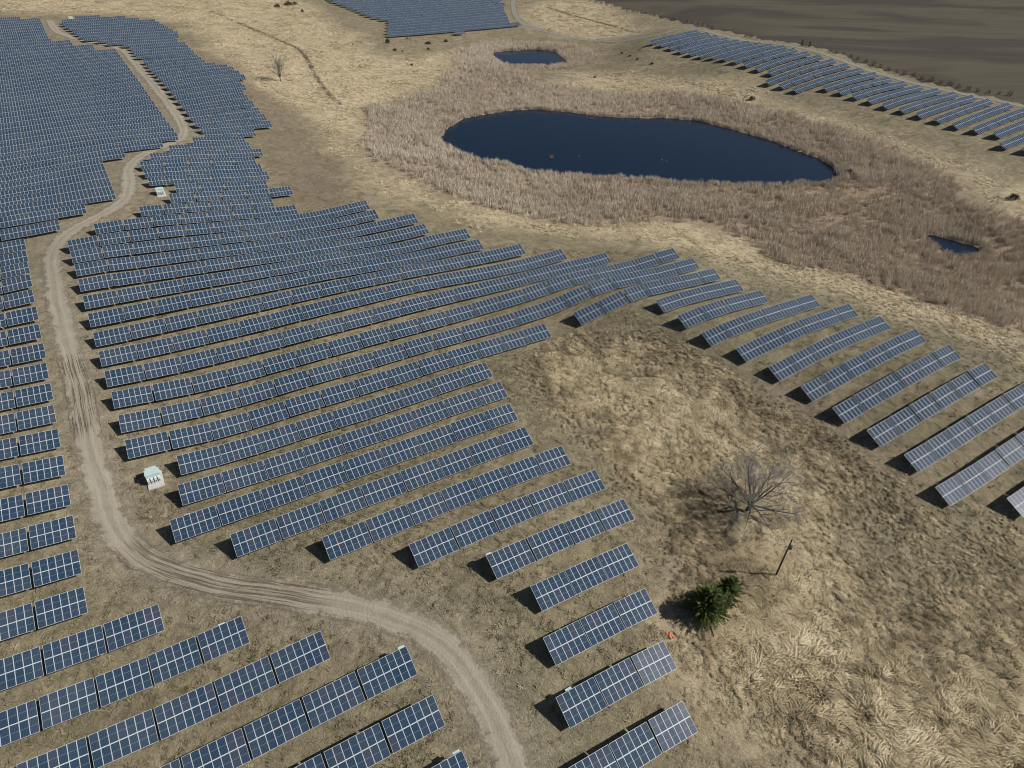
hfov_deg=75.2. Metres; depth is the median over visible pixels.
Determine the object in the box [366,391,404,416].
solar table
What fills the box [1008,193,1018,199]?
shrub
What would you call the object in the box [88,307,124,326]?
solar table
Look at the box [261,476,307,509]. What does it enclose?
solar table
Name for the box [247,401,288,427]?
solar table
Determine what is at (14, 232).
solar table
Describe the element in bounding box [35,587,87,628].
solar table
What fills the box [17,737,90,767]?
solar table
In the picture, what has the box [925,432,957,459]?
solar table
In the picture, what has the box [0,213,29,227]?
solar table
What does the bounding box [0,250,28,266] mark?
solar table
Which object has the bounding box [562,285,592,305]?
solar table
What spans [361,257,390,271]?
solar table
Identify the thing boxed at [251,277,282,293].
solar table
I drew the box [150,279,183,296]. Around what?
solar table
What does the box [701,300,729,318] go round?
solar table
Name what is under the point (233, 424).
solar table
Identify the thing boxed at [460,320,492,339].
solar table
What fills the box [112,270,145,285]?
solar table
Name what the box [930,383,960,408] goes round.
solar table
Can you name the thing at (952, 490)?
solar table
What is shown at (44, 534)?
solar table
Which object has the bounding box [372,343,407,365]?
solar table
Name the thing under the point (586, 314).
solar table
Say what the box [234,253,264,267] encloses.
solar table
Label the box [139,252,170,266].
solar table
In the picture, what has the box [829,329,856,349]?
solar table
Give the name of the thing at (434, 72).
dry grass
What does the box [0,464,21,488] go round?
solar table
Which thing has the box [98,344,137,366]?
solar table
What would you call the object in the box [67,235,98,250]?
solar table
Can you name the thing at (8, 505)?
solar table
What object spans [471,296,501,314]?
solar table
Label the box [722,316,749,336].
solar table
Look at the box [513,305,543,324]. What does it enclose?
solar table
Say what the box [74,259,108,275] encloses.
solar table
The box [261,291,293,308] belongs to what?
solar table
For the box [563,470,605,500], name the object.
solar table
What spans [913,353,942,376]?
solar table
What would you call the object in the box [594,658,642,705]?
solar table
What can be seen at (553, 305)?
solar table
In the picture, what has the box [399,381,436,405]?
solar table
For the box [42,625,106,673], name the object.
solar table
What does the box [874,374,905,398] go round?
solar table
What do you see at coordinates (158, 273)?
solar table
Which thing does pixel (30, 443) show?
solar table
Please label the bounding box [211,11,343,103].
ditch
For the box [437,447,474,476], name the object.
solar table
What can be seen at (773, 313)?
solar table
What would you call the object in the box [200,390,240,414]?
solar table
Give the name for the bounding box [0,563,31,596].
solar table
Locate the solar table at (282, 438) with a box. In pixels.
[257,423,299,451]
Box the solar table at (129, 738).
[88,709,158,767]
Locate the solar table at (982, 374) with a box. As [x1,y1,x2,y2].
[968,363,997,385]
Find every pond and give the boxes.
[440,109,837,186]
[493,50,565,65]
[925,235,978,255]
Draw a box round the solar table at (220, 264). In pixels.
[205,257,236,271]
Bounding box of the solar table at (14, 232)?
[0,225,30,240]
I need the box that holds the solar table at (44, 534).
[28,515,75,549]
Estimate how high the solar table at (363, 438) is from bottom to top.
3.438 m
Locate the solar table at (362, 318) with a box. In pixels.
[343,309,376,328]
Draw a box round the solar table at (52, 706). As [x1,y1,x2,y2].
[39,678,97,729]
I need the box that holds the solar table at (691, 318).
[677,307,707,328]
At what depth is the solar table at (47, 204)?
205.82 m
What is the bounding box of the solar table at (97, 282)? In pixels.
[78,274,112,291]
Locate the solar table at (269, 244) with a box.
[254,238,282,251]
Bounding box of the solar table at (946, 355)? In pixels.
[932,344,960,365]
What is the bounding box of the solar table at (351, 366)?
[341,352,376,374]
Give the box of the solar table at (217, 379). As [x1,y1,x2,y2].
[191,369,229,392]
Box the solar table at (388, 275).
[374,267,404,282]
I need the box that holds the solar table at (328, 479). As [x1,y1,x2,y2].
[302,462,347,494]
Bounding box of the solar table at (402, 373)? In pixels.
[386,361,421,384]
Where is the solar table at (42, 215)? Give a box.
[28,208,58,222]
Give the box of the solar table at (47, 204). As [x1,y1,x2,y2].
[33,198,61,210]
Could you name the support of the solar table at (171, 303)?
on the ground at (306, 166)
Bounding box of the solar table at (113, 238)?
[98,231,129,245]
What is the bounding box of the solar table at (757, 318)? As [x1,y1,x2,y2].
[742,310,768,328]
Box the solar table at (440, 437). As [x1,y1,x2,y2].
[416,424,456,453]
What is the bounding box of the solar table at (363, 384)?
[354,371,391,395]
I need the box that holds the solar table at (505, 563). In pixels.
[486,539,535,578]
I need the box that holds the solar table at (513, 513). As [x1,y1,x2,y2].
[490,496,535,530]
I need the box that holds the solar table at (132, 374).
[104,364,144,386]
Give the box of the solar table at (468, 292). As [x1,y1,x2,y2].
[453,284,482,300]
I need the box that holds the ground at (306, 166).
[0,0,1023,767]
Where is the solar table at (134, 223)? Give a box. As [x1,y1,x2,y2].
[123,216,152,229]
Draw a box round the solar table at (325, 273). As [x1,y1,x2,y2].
[308,266,338,281]
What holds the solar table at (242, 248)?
on the ground at (306, 166)
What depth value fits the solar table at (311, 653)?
94.73 m
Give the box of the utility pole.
[775,539,792,575]
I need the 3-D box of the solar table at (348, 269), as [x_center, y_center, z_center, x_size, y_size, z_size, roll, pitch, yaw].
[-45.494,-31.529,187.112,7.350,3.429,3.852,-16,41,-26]
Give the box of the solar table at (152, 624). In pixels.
[103,604,163,651]
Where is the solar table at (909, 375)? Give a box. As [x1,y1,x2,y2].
[895,363,924,386]
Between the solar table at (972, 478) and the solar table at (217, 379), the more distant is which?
the solar table at (217, 379)
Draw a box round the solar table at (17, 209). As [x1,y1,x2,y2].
[5,202,34,215]
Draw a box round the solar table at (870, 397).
[854,385,885,410]
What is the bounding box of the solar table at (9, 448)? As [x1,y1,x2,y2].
[0,437,18,459]
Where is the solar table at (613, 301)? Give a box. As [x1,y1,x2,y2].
[598,291,628,312]
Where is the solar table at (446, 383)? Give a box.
[431,370,466,394]
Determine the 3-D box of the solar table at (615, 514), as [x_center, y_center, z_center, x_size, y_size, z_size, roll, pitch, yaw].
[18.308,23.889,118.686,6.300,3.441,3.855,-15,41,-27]
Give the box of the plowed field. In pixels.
[597,0,1023,104]
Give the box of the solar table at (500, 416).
[484,404,517,428]
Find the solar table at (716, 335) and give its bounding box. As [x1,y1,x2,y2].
[701,325,730,345]
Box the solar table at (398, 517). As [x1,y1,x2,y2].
[365,505,413,542]
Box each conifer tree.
[682,583,732,636]
[715,574,745,608]
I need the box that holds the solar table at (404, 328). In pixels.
[389,319,421,338]
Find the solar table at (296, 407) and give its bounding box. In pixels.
[284,391,324,415]
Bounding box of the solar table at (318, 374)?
[308,361,344,383]
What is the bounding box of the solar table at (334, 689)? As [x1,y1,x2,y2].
[302,672,364,727]
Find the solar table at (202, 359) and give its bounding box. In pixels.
[180,349,218,370]
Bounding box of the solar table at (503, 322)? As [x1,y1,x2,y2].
[487,313,518,332]
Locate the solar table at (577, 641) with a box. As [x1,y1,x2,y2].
[543,620,590,664]
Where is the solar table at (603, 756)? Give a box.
[569,745,618,767]
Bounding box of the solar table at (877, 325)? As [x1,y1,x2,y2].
[864,316,890,334]
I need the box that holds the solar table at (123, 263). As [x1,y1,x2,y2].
[107,256,140,270]
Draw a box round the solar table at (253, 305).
[230,297,263,315]
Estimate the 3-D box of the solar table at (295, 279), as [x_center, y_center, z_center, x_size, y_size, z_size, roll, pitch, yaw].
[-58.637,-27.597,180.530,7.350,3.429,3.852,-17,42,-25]
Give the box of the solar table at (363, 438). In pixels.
[340,423,381,451]
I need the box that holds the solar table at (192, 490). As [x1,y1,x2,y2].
[177,473,225,504]
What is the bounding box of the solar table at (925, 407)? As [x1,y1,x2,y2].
[909,395,941,420]
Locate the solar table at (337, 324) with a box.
[313,316,346,336]
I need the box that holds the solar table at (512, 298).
[497,290,526,307]
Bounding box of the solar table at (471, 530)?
[450,511,498,547]
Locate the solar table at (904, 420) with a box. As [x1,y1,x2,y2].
[888,407,920,433]
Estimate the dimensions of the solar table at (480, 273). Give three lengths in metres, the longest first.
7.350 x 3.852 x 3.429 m
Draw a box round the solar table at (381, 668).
[357,646,416,698]
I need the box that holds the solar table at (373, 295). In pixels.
[358,286,389,303]
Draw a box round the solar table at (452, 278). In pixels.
[438,271,466,285]
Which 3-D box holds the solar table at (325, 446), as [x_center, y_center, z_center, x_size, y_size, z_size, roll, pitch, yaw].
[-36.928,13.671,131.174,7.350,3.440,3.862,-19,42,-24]
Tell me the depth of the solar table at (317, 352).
156.48 m
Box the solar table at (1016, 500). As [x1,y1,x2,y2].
[1007,487,1023,516]
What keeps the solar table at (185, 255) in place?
on the ground at (306, 166)
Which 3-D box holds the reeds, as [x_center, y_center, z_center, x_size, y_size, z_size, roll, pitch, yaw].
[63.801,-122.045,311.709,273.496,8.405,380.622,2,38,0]
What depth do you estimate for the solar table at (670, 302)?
173.40 m
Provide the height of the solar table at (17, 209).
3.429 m
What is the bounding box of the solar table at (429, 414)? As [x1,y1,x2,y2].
[410,400,449,427]
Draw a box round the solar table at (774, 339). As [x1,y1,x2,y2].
[759,329,787,350]
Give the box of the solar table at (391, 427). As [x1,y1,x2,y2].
[376,412,416,439]
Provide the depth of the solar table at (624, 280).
184.50 m
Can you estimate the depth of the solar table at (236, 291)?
173.47 m
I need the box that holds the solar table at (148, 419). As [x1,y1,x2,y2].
[118,408,161,432]
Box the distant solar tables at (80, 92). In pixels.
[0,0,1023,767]
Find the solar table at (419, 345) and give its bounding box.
[403,335,436,356]
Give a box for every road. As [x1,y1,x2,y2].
[41,20,534,767]
[510,0,1023,107]
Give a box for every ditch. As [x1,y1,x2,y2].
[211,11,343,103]
[547,7,632,31]
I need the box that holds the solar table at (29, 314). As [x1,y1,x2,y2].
[5,306,38,325]
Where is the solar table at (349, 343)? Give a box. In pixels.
[328,334,362,354]
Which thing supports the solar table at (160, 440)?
on the ground at (306, 166)
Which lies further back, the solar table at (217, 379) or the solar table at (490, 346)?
the solar table at (490, 346)
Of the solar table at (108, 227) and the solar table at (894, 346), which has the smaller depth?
the solar table at (894, 346)
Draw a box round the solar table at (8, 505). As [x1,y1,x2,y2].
[0,495,24,521]
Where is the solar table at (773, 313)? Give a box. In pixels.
[760,304,786,321]
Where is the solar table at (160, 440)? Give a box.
[125,431,170,458]
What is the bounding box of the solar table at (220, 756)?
[181,728,250,767]
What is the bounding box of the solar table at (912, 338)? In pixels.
[899,328,926,348]
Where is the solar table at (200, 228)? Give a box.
[186,222,214,234]
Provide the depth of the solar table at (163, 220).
202.11 m
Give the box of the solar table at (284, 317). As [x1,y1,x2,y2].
[270,307,304,326]
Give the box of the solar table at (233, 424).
[209,412,251,438]
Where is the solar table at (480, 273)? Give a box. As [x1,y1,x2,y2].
[463,267,490,281]
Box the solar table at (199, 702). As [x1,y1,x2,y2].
[153,682,219,739]
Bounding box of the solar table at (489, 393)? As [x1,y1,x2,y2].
[475,381,507,404]
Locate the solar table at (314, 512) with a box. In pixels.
[276,502,325,538]
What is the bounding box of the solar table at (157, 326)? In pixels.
[129,318,166,338]
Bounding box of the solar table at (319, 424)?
[295,412,336,438]
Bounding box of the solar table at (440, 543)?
[409,527,458,566]
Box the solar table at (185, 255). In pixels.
[170,248,200,262]
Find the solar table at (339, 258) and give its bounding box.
[325,251,353,265]
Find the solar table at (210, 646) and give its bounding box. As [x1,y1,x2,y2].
[197,617,249,662]
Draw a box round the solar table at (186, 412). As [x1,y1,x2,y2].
[160,400,202,424]
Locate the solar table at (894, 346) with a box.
[881,336,908,357]
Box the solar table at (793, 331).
[779,321,806,340]
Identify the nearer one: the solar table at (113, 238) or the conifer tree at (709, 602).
the conifer tree at (709, 602)
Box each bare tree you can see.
[264,51,285,80]
[688,435,813,549]
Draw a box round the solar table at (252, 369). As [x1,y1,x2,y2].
[227,360,265,383]
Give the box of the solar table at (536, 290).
[522,281,550,299]
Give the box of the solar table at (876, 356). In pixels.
[862,345,890,367]
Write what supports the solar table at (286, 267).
on the ground at (306, 166)
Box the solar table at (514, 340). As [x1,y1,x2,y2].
[500,330,528,349]
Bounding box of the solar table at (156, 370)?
[143,357,182,378]
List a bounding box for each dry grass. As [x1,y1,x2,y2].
[0,0,1023,366]
[515,321,1023,767]
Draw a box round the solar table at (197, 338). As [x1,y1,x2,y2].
[171,329,208,349]
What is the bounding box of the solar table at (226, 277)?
[213,269,244,284]
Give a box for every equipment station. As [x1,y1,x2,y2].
[144,466,164,490]
[155,187,166,196]
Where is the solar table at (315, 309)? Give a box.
[301,299,333,318]
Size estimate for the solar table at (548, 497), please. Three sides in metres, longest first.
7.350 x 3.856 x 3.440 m
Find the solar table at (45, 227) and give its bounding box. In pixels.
[30,219,60,234]
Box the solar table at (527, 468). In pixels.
[504,456,541,484]
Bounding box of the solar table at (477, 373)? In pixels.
[461,362,492,383]
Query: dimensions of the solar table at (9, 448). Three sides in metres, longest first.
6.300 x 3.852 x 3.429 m
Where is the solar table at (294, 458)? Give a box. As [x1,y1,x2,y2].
[263,448,307,478]
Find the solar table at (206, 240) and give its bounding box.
[192,234,221,246]
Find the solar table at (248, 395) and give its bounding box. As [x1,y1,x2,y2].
[237,380,276,404]
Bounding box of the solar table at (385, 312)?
[372,302,403,321]
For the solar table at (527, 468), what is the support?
on the ground at (306, 166)
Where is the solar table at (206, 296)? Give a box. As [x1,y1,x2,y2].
[189,288,222,305]
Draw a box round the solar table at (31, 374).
[12,363,48,385]
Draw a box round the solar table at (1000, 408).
[985,396,1015,421]
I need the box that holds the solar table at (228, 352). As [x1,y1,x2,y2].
[215,340,252,362]
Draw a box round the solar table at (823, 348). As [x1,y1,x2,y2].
[809,338,837,359]
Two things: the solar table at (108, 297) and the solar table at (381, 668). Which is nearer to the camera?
the solar table at (381, 668)
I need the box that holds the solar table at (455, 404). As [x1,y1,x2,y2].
[443,390,480,415]
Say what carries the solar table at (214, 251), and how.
on the ground at (306, 166)
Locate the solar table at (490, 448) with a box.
[468,436,504,464]
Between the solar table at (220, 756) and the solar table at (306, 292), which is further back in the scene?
the solar table at (306, 292)
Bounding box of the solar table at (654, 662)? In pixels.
[631,641,676,684]
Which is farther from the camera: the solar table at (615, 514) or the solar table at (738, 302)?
the solar table at (738, 302)
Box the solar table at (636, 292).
[623,284,649,301]
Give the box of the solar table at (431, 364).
[417,352,452,374]
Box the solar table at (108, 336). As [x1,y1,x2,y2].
[93,326,130,346]
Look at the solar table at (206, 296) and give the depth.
170.16 m
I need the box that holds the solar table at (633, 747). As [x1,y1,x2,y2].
[609,722,661,767]
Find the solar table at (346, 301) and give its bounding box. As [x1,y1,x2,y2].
[330,293,362,310]
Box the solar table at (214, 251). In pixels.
[199,245,228,258]
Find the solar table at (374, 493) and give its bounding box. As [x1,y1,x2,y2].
[361,472,406,505]
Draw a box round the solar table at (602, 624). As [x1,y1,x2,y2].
[579,604,624,645]
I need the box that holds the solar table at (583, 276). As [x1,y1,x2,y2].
[569,269,597,284]
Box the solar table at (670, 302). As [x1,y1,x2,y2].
[656,293,685,311]
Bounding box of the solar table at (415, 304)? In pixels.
[400,295,431,313]
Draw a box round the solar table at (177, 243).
[163,237,193,249]
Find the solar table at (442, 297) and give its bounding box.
[427,289,457,306]
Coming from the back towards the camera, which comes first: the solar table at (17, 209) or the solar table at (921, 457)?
the solar table at (17, 209)
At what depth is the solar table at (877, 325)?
166.57 m
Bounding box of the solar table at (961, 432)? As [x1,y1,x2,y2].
[945,419,978,446]
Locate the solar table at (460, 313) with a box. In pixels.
[445,304,475,322]
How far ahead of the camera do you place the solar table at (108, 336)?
155.43 m
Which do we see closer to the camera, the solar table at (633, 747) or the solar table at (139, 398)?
the solar table at (633, 747)
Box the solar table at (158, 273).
[144,265,177,280]
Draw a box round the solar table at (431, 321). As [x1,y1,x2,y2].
[417,311,449,330]
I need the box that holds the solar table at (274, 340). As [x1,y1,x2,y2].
[249,332,285,353]
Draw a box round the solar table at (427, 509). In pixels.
[407,492,448,524]
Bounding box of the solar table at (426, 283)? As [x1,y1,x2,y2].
[412,275,441,290]
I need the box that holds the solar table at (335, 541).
[322,521,372,560]
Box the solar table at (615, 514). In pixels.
[596,499,634,529]
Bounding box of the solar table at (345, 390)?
[320,381,358,404]
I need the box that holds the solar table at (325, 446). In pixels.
[302,435,345,464]
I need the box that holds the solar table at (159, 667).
[148,636,201,684]
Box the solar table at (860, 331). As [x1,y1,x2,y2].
[847,322,873,341]
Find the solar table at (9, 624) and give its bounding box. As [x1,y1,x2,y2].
[0,603,35,641]
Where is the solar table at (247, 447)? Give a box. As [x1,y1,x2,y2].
[218,435,261,463]
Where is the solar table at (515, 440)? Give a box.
[498,427,533,453]
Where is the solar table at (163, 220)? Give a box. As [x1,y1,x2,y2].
[152,214,180,225]
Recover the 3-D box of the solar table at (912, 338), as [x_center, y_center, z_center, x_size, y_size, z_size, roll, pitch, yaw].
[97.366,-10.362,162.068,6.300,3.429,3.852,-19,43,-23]
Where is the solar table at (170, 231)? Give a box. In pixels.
[158,225,187,237]
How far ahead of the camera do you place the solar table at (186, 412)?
138.22 m
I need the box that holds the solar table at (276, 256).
[262,249,291,263]
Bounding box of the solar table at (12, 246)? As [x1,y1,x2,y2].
[0,239,26,253]
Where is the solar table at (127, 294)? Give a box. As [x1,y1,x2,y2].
[117,284,151,302]
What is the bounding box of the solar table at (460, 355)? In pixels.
[447,343,481,364]
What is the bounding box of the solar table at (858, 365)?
[842,354,871,377]
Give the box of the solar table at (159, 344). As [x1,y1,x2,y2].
[136,337,174,357]
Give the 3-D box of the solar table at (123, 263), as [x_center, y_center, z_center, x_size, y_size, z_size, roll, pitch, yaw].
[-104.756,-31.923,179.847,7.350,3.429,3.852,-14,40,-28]
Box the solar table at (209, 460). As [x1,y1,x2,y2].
[176,446,222,474]
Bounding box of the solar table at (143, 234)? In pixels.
[128,228,158,241]
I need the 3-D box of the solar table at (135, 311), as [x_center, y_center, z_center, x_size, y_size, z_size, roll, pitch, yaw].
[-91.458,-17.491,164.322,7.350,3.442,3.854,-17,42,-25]
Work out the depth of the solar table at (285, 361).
153.30 m
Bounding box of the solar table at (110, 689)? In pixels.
[95,657,151,706]
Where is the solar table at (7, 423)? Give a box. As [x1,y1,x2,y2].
[0,413,16,433]
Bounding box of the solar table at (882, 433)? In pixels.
[867,419,900,446]
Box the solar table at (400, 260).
[387,253,414,266]
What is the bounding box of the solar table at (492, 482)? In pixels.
[473,467,512,497]
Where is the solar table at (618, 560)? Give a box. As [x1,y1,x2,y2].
[597,543,638,578]
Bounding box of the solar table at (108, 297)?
[82,290,118,308]
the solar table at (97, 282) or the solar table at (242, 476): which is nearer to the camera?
the solar table at (242, 476)
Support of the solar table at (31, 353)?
on the ground at (306, 166)
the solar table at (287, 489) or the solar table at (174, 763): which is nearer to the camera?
the solar table at (174, 763)
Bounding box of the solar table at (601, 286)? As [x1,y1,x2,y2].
[587,277,615,295]
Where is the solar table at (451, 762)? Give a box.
[432,751,468,767]
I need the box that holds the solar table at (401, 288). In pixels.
[386,280,416,297]
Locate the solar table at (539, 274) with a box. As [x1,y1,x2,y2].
[526,267,553,282]
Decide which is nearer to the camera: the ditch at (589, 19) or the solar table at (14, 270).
the solar table at (14, 270)
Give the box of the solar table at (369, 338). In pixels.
[359,326,392,346]
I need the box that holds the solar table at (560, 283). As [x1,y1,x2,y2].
[546,274,574,291]
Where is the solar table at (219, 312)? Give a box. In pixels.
[198,304,232,323]
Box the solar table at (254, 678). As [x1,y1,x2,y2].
[214,656,276,710]
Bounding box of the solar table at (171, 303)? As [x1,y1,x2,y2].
[156,294,191,312]
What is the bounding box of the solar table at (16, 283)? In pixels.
[2,274,32,292]
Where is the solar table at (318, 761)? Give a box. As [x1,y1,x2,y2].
[295,754,324,767]
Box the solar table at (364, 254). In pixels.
[351,247,378,260]
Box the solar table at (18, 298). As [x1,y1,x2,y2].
[3,289,34,308]
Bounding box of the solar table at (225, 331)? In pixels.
[206,322,241,342]
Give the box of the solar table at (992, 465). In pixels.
[976,450,1009,479]
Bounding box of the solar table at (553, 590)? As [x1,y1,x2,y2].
[530,571,575,610]
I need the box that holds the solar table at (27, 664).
[0,646,43,690]
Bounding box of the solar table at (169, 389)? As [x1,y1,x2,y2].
[152,378,192,400]
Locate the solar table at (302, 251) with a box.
[289,245,317,258]
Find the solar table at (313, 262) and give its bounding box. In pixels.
[298,255,327,269]
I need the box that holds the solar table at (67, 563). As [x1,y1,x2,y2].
[31,549,80,586]
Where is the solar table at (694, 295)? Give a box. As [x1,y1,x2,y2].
[678,287,706,304]
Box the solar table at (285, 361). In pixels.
[262,351,298,373]
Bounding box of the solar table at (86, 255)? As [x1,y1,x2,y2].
[70,247,102,262]
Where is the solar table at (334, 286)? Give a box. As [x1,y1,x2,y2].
[319,278,350,294]
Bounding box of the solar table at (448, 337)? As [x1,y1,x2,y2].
[432,328,465,347]
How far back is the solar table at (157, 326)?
158.71 m
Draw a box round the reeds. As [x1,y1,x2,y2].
[358,39,1023,329]
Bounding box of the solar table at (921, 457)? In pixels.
[904,444,937,472]
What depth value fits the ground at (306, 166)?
143.53 m
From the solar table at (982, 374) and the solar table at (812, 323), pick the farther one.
the solar table at (812, 323)
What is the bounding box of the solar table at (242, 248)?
[227,242,256,254]
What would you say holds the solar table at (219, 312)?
on the ground at (306, 166)
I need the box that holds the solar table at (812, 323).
[798,315,824,333]
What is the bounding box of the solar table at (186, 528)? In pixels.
[169,505,220,541]
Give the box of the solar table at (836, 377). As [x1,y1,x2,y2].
[822,365,852,388]
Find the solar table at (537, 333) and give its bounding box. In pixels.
[523,324,550,342]
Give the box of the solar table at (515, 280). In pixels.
[502,272,530,288]
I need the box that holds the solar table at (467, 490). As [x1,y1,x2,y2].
[441,478,480,510]
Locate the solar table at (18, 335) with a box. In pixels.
[7,324,41,344]
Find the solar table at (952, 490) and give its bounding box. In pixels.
[936,476,969,505]
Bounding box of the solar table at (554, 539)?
[527,523,573,560]
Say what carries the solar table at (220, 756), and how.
on the ground at (306, 166)
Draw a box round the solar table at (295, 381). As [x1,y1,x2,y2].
[273,370,311,394]
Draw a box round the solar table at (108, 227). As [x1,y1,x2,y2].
[94,220,123,234]
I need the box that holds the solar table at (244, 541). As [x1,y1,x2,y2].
[230,518,281,556]
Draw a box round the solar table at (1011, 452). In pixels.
[996,437,1023,465]
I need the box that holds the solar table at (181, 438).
[169,423,212,448]
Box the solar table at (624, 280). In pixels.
[611,273,637,287]
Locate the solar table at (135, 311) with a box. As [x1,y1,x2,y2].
[123,301,158,319]
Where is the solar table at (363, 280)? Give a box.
[348,273,377,288]
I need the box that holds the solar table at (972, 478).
[956,463,988,492]
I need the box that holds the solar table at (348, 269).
[335,262,364,276]
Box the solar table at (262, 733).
[244,699,309,758]
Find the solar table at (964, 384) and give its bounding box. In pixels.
[949,372,979,396]
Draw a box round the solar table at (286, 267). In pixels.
[271,259,301,274]
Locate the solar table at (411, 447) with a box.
[380,436,422,466]
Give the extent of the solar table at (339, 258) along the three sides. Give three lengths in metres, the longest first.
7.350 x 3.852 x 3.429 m
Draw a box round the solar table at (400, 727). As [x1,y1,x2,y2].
[381,695,444,753]
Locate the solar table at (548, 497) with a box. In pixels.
[528,482,571,514]
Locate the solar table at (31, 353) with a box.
[10,343,45,363]
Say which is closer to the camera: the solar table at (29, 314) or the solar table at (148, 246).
the solar table at (29, 314)
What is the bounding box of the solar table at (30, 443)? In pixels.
[19,429,60,454]
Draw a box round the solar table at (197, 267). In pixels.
[175,261,207,275]
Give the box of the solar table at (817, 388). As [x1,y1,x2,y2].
[801,376,832,400]
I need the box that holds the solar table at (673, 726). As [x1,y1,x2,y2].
[648,701,697,752]
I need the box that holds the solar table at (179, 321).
[164,311,199,330]
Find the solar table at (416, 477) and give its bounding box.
[400,459,444,490]
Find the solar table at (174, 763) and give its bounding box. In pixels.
[158,758,180,767]
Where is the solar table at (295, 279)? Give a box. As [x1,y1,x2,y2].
[280,271,311,287]
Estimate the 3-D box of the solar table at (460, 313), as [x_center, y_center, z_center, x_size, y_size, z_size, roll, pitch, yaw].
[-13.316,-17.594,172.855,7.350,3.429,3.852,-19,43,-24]
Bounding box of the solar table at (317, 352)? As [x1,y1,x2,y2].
[296,343,331,364]
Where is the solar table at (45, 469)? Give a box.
[22,455,65,483]
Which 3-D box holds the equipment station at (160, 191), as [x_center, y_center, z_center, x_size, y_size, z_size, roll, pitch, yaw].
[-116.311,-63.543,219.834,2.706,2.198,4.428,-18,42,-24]
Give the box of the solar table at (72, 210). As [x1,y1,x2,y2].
[57,204,86,217]
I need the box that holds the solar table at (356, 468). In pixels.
[342,449,385,479]
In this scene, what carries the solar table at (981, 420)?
on the ground at (306, 166)
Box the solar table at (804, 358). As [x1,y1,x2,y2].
[789,347,818,369]
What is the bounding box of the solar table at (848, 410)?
[833,397,864,422]
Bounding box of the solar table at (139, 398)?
[111,385,153,408]
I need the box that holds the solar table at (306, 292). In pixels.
[291,284,322,301]
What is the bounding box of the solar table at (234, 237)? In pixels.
[220,231,248,243]
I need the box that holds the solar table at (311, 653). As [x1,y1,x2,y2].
[270,631,329,682]
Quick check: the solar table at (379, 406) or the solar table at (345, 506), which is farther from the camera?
the solar table at (379, 406)
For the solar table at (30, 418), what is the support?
on the ground at (306, 166)
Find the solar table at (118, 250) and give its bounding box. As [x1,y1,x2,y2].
[102,243,134,257]
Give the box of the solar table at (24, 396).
[15,383,53,406]
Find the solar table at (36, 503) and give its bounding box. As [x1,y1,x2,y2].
[25,485,70,514]
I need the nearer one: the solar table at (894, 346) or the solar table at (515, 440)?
the solar table at (515, 440)
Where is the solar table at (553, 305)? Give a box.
[538,296,568,315]
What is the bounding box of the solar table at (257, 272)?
[242,264,273,280]
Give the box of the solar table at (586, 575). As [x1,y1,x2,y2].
[565,556,607,593]
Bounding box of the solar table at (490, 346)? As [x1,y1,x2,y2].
[476,337,505,356]
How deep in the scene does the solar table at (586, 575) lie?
107.23 m
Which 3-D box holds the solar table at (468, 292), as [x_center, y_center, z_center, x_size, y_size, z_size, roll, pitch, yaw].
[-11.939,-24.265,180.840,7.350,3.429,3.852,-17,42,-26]
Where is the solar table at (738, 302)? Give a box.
[723,294,750,311]
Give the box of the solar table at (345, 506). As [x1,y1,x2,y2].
[319,486,366,521]
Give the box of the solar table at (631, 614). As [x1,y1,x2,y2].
[614,589,657,628]
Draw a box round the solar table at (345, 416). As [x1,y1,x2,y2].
[332,402,371,427]
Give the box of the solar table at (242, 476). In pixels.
[221,460,267,491]
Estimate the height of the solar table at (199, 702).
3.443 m
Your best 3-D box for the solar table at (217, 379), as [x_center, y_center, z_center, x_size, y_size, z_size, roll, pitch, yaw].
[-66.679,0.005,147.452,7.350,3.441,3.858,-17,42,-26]
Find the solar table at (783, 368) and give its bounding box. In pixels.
[769,357,798,380]
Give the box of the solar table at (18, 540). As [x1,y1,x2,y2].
[0,527,28,557]
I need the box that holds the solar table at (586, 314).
[573,302,604,324]
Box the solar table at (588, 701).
[556,677,606,727]
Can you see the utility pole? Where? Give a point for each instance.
(790, 546)
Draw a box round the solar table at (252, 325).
[239,314,273,334]
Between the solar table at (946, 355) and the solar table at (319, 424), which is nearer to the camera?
the solar table at (319, 424)
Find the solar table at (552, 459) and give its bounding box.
[534,446,570,473]
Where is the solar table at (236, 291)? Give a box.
[221,282,253,299]
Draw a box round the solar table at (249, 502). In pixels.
[216,490,265,525]
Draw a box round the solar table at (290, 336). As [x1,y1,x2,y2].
[282,324,316,344]
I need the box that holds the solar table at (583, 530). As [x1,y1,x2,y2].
[565,510,604,543]
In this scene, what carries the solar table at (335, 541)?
on the ground at (306, 166)
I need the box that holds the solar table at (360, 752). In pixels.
[324,723,390,767]
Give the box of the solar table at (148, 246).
[133,240,164,253]
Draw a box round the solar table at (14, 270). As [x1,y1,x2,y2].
[0,262,29,278]
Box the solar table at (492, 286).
[478,278,506,294]
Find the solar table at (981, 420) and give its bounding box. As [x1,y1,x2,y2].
[965,407,997,433]
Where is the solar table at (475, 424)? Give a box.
[450,412,490,439]
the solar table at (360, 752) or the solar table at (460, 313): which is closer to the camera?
the solar table at (360, 752)
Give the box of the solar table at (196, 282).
[182,274,215,290]
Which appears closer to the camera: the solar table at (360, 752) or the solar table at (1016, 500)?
the solar table at (360, 752)
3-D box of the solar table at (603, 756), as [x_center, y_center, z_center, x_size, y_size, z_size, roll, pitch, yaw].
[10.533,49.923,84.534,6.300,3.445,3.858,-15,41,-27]
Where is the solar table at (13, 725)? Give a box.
[0,699,39,746]
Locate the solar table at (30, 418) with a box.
[16,405,55,429]
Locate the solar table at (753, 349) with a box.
[736,337,768,361]

